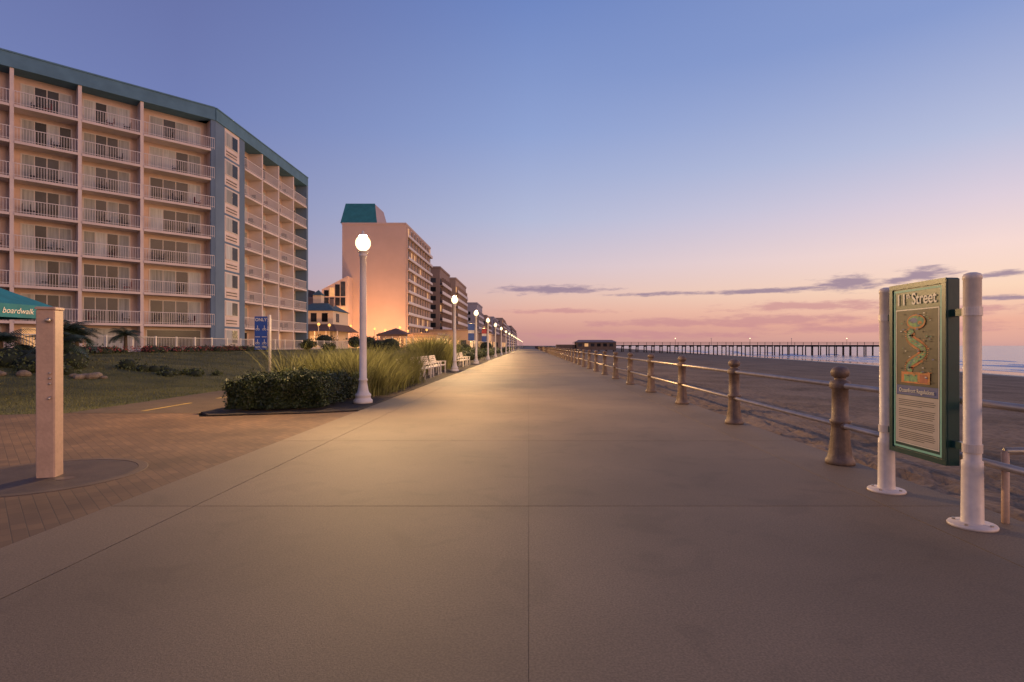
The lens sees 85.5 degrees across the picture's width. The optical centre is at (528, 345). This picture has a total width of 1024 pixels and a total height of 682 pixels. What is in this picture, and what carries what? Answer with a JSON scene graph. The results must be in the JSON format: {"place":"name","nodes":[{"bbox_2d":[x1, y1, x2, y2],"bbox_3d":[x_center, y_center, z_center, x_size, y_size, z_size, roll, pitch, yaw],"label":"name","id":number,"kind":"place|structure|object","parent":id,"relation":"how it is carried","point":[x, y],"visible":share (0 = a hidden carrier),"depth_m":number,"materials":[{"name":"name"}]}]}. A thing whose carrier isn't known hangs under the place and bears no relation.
{"place":"outdoors","nodes":[
{"label":"outdoors","id":0,"kind":"place"},
{"bbox_2d":[71,390,227,414],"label":"bike path","id":1,"kind":"structure","parent":0,"point":[200,403],"depth_m":13.76,"materials":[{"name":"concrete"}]},
{"bbox_2d":[143,396,226,410],"bbox_3d":[-8.790,1.486,42.000,0.080,0.004,58.800,0,0,0],"label":"bike path marking","id":2,"kind":"object","parent":1,"relation":"on","point":[173,405],"visible":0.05,"depth_m":13.50,"materials":[{"name":"yellow paint"}]},
{"bbox_2d":[0,411,356,547],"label":"brick plaza","id":3,"kind":"structure","parent":0,"point":[168,448],"depth_m":8.19,"materials":[{"name":"brown brick"}]},
{"bbox_2d":[0,458,148,496],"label":"shower pad","id":4,"kind":"object","parent":3,"relation":"on","point":[19,480],"visible":0.94,"depth_m":6.34,"materials":[{"name":"concrete"}]},
{"bbox_2d":[34,306,64,477],"bbox_3d":[-5.461,0.525,6.284,0.200,1.930,0.274,0,0,-14],"label":"beach shower post","id":5,"kind":"object","parent":4,"relation":"on","point":[49,392],"visible":1,"depth_m":6.24,"materials":[{"name":"beige paint"}]},
{"bbox_2d":[0,346,530,416],"bbox_3d":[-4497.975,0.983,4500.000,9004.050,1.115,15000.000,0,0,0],"label":"lawn ground","id":6,"kind":"structure","parent":0,"point":[107,365],"depth_m":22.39,"materials":[{"name":"green plant"}]},
{"bbox_2d":[0,328,35,349],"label":"palm tree","id":7,"kind":"object","parent":6,"relation":"on","point":[7,337],"visible":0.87,"depth_m":24.59,"materials":[{"name":"green plant"}]},
{"bbox_2d":[0,288,52,319],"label":"canopy tent","id":8,"kind":"object","parent":6,"relation":"on","point":[14,306],"visible":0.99,"depth_m":16.74,"materials":[{"name":"teal fabric"}]},
{"bbox_2d":[0,370,107,378],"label":"garden rocks","id":9,"kind":"object","parent":6,"relation":"on","point":[96,375],"visible":0.92,"depth_m":21.09,"materials":[{"name":"grey stone"}]},
{"bbox_2d":[21,332,92,357],"bbox_3d":[-20.298,0.195,24.039,2.620,1.541,2.638,0,0,0],"label":"palm tree","id":10,"kind":"object","parent":6,"relation":"on","point":[68,339],"visible":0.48,"depth_m":23.98,"materials":[{"name":"green plant"}]},
{"bbox_2d":[33,319,95,349],"bbox_3d":[-21.791,-0.204,25.989,2.446,1.993,2.766,0,0,-20],"label":"palm tree","id":11,"kind":"object","parent":6,"relation":"on","point":[72,328],"visible":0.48,"depth_m":26.08,"materials":[{"name":"green plant"}]},
{"bbox_2d":[69,328,103,351],"bbox_3d":[-24.649,-0.181,30.003,2.588,1.647,2.666,0,0,36],"label":"palm tree","id":12,"kind":"object","parent":6,"relation":"on","point":[90,330],"visible":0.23,"depth_m":30.04,"materials":[{"name":"green plant"}]},
{"bbox_2d":[108,327,142,350],"bbox_3d":[-25.487,-0.305,35.069,2.371,1.705,2.283,0,0,25],"label":"palm tree","id":13,"kind":"object","parent":6,"relation":"on","point":[124,334],"visible":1,"depth_m":34.85,"materials":[{"name":"green plant"}]},
{"bbox_2d":[0,341,271,376],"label":"garden bed","id":14,"kind":"object","parent":6,"relation":"on","point":[18,359],"visible":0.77,"depth_m":24.89,"materials":[{"name":"green plant"}]},
{"bbox_2d":[0,72,294,348],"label":"walls","id":15,"kind":"structure","parent":6,"relation":"on","point":[4,204],"depth_m":47.89,"materials":[{"name":"paint"}]},
{"bbox_2d":[0,83,294,350],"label":"windows","id":16,"kind":"structure","parent":15,"relation":"attached to","point":[96,305],"depth_m":47.60,"materials":[{"name":"white glass"}]},
{"bbox_2d":[0,67,307,350],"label":"balcony slabs and fins","id":17,"kind":"structure","parent":15,"relation":"attached to","point":[221,153],"depth_m":51.92,"materials":[{"name":"beige concrete"}]},
{"bbox_2d":[0,101,299,329],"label":"balcony furniture","id":18,"kind":"object","parent":17,"relation":"on","point":[122,157],"visible":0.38,"depth_m":47.77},
{"bbox_2d":[0,87,306,330],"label":"balcony railings","id":19,"kind":"object","parent":17,"relation":"attached to","point":[251,248],"visible":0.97,"depth_m":49.46,"materials":[{"name":"white metal"}]},
{"bbox_2d":[0,48,307,186],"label":"roof fascia","id":20,"kind":"structure","parent":15,"relation":"on","point":[41,70],"depth_m":47.72,"materials":[{"name":"teal metal"}]},
{"bbox_2d":[4,334,347,351],"bbox_3d":[-27.500,0.060,53.975,0.200,1.520,60.050,0,0,0],"label":"pool fence","id":21,"kind":"object","parent":6,"relation":"on","point":[238,342],"visible":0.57,"depth_m":46.67,"materials":[{"name":"metal"}]},
{"bbox_2d":[255,315,270,371],"bbox_3d":[-13.445,0.004,28.000,0.830,3.128,0.136,0,0,0],"label":"path use sign","id":22,"kind":"object","parent":6,"relation":"on","point":[262,331],"visible":0.95,"depth_m":27.97,"materials":[{"name":"blue metal"}]},
{"bbox_2d":[308,290,314,304],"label":"brick hotel","id":23,"kind":"structure","parent":6,"relation":"on","point":[310,296],"depth_m":153.31,"materials":[{"name":"brown brick"}]},
{"bbox_2d":[308,290,358,347],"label":"victorian house","id":24,"kind":"structure","parent":6,"relation":"on","point":[322,315],"depth_m":95.26,"materials":[{"name":"white wood"}]},
{"bbox_2d":[201,352,510,416],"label":"planting bed","id":25,"kind":"object","parent":6,"relation":"on","point":[348,405],"visible":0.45,"depth_m":13.37,"materials":[{"name":"brown soil"}]},
{"bbox_2d":[221,365,384,409],"bbox_3d":[-5.746,0.989,15.385,2.199,1.022,6.311,0,0,0],"label":"hedge","id":26,"kind":"object","parent":25,"relation":"on","point":[301,387],"visible":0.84,"depth_m":12.64,"materials":[{"name":"green plant"}]},
{"bbox_2d":[239,332,464,396],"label":"ornamental grass","id":27,"kind":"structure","parent":25,"relation":"on","point":[395,375],"depth_m":17.94,"materials":[{"name":"green plant"}]},
{"bbox_2d":[353,231,372,403],"bbox_3d":[-4.250,-0.740,14.200,0.480,4.420,0.480,0,0,0],"label":"street lamp","id":28,"kind":"object","parent":25,"relation":"on","point":[362,395],"visible":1,"depth_m":14.12,"materials":[{"name":"white metal"}]},
{"bbox_2d":[411,357,431,377],"bbox_3d":[-4.820,0.990,24.800,0.700,0.960,1.700,0,0,0],"label":"park bench","id":29,"kind":"object","parent":25,"relation":"on","point":[430,367],"visible":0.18,"depth_m":25.52,"materials":[{"name":"white paint"}]},
{"bbox_2d":[420,356,439,376],"bbox_3d":[-4.820,0.990,27.000,0.700,0.960,1.700,0,0,0],"label":"park bench","id":30,"kind":"object","parent":25,"relation":"on","point":[433,363],"visible":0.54,"depth_m":27.33,"materials":[{"name":"white paint"}]},
{"bbox_2d":[428,355,445,373],"bbox_3d":[-4.820,0.990,29.200,0.700,0.960,1.700,0,0,0],"label":"park bench","id":31,"kind":"object","parent":25,"relation":"on","point":[434,359],"visible":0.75,"depth_m":29.05,"materials":[{"name":"white paint"}]},
{"bbox_2d":[451,294,458,370],"bbox_3d":[-4.250,-0.740,31.800,0.480,4.420,0.480,0,0,0],"label":"street lamp","id":32,"kind":"object","parent":25,"relation":"on","point":[454,367],"visible":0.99,"depth_m":31.73,"materials":[{"name":"white metal"}]},
{"bbox_2d":[456,354,465,366],"bbox_3d":[-4.820,0.990,39.000,0.700,0.960,1.700,0,0,0],"label":"park bench","id":33,"kind":"object","parent":25,"relation":"on","point":[463,360],"visible":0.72,"depth_m":38.77,"materials":[{"name":"white paint"}]},
{"bbox_2d":[459,352,469,365],"bbox_3d":[-4.820,0.990,41.500,0.700,0.960,1.700,0,0,0],"label":"park bench","id":34,"kind":"object","parent":25,"relation":"on","point":[461,355],"visible":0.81,"depth_m":41.09,"materials":[{"name":"white paint"}]},
{"bbox_2d":[473,310,478,363],"bbox_3d":[-4.250,-0.740,44.800,0.480,4.420,0.480,0,0,0],"label":"street lamp","id":35,"kind":"object","parent":25,"relation":"on","point":[476,361],"visible":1,"depth_m":44.72,"materials":[{"name":"white metal"}]},
{"bbox_2d":[468,323,486,341],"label":"pole banners","id":36,"kind":"object","parent":35,"relation":"attached to","point":[471,332],"visible":1,"depth_m":44.79,"materials":[{"name":"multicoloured fabric"}]},
{"bbox_2d":[486,318,489,359],"bbox_3d":[-4.250,-0.740,57.800,0.480,4.420,0.480,0,0,0],"label":"street lamp","id":37,"kind":"object","parent":25,"relation":"on","point":[487,357],"visible":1,"depth_m":57.73,"materials":[{"name":"white metal"}]},
{"bbox_2d":[494,323,496,356],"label":"street lamp","id":38,"kind":"object","parent":25,"relation":"on","point":[495,354],"visible":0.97,"depth_m":70.71,"materials":[{"name":"white metal"}]},
{"bbox_2d":[322,204,432,346],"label":"tower hotel","id":39,"kind":"structure","parent":6,"relation":"on","point":[399,265],"depth_m":135.00,"materials":[{"name":"paint"}]},
{"bbox_2d":[324,226,432,332],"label":"windows and balconies","id":40,"kind":"structure","parent":39,"relation":"in","point":[417,308],"depth_m":146.53,"materials":[{"name":"beige glass"}]},
{"bbox_2d":[376,328,413,344],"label":"beach pavilion","id":41,"kind":"structure","parent":6,"relation":"on","point":[395,332],"depth_m":98.41,"materials":[{"name":"white paint"}]},
{"bbox_2d":[298,333,518,362],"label":"shrub row","id":42,"kind":"object","parent":6,"relation":"on","point":[467,350],"visible":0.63,"depth_m":71.13,"materials":[{"name":"green plant"}]},
{"bbox_2d":[378,333,449,346],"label":"beach shop","id":43,"kind":"structure","parent":6,"relation":"on","point":[409,337],"depth_m":108.00,"materials":[{"name":"beige glass"}]},
{"bbox_2d":[430,266,451,328],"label":"brick hotel","id":44,"kind":"structure","parent":6,"relation":"on","point":[441,304],"depth_m":181.06,"materials":[{"name":"brown brick"}]},
{"bbox_2d":[428,329,478,347],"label":"beach shop","id":45,"kind":"structure","parent":6,"relation":"on","point":[462,334],"depth_m":150.00,"materials":[{"name":"beige glass"}]},
{"bbox_2d":[450,277,467,328],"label":"beige hotel","id":46,"kind":"structure","parent":6,"relation":"on","point":[460,299],"depth_m":213.38,"materials":[{"name":"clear glass"}]},
{"bbox_2d":[467,302,483,332],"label":"grey hotel","id":47,"kind":"structure","parent":6,"relation":"on","point":[472,307],"depth_m":262.00,"materials":[{"name":"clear glass"}]},
{"bbox_2d":[478,333,494,348],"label":"beach shop","id":48,"kind":"structure","parent":6,"relation":"on","point":[492,339],"depth_m":198.62,"materials":[{"name":"beige glass"}]},
{"bbox_2d":[483,315,491,333],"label":"beige hotel","id":49,"kind":"structure","parent":6,"relation":"on","point":[485,320],"depth_m":303.78,"materials":[{"name":"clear glass"}]},
{"bbox_2d":[489,316,498,334],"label":"grey hotel","id":50,"kind":"structure","parent":6,"relation":"on","point":[493,320],"depth_m":348.38,"materials":[{"name":"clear glass"}]},
{"bbox_2d":[496,335,505,347],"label":"beach shop","id":51,"kind":"structure","parent":6,"relation":"on","point":[498,341],"depth_m":250.00,"materials":[{"name":"beige glass"}]},
{"bbox_2d":[496,318,506,340],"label":"beige hotel","id":52,"kind":"structure","parent":6,"relation":"on","point":[502,323],"depth_m":421.88,"materials":[{"name":"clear glass"}]},
{"bbox_2d":[507,325,510,346],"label":"grey hotel","id":53,"kind":"structure","parent":6,"relation":"on","point":[508,330],"depth_m":527.38,"materials":[{"name":"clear glass"}]},
{"bbox_2d":[509,326,516,345],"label":"brick hotel","id":54,"kind":"structure","parent":6,"relation":"on","point":[513,332],"depth_m":696.86,"materials":[{"name":"brown brick"}]},
{"bbox_2d":[0,347,1023,681],"bbox_3d":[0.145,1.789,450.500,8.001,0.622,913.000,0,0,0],"label":"boardwalk","id":55,"kind":"structure","parent":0,"point":[528,515],"depth_m":3.77,"materials":[{"name":"concrete"}]},
{"bbox_2d":[535,346,1023,475],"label":"beach railing","id":56,"kind":"object","parent":55,"relation":"on","point":[839,422],"visible":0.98,"depth_m":8.11,"materials":[{"name":"brown metal"}]},
{"bbox_2d":[867,272,999,532],"bbox_3d":[3.640,0.439,5.085,0.344,2.078,1.434,0,0,0],"label":"street information sign","id":57,"kind":"object","parent":55,"relation":"on","point":[919,369],"visible":1,"depth_m":4.88,"materials":[{"name":"white metal"}]},
{"bbox_2d":[1001,447,1023,523],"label":"ramp handrail","id":58,"kind":"object","parent":55,"relation":"on","point":[1006,452],"visible":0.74,"depth_m":4.60,"materials":[{"name":"grey metal"}]},
{"bbox_2d":[0,0,1023,345],"label":"sky","id":59,"kind":"structure","parent":0,"point":[625,172],"materials":[{"name":"blue"}]},
{"bbox_2d":[531,346,1023,521],"bbox_3d":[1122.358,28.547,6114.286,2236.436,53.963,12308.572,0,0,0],"label":"beach sand","id":60,"kind":"structure","parent":0,"point":[1001,429],"depth_m":17.35,"materials":[{"name":"beige sand"}]},
{"bbox_2d":[616,346,1023,372],"bbox_3d":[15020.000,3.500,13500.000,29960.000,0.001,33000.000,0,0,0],"label":"sea water","id":61,"kind":"structure","parent":0,"point":[1009,353],"depth_m":283.44,"materials":[{"name":"blue liquid"}]},
{"bbox_2d":[556,338,878,354],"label":"fishing pier","id":62,"kind":"structure","parent":61,"relation":"in","point":[598,345],"depth_m":197.81,"materials":[{"name":"brown wood"}]},
{"bbox_2d":[663,350,1023,371],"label":"surf waves","id":63,"kind":"object","parent":61,"relation":"on","point":[862,360],"visible":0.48,"depth_m":138.97,"materials":[{"name":"liquid"}]}
]}

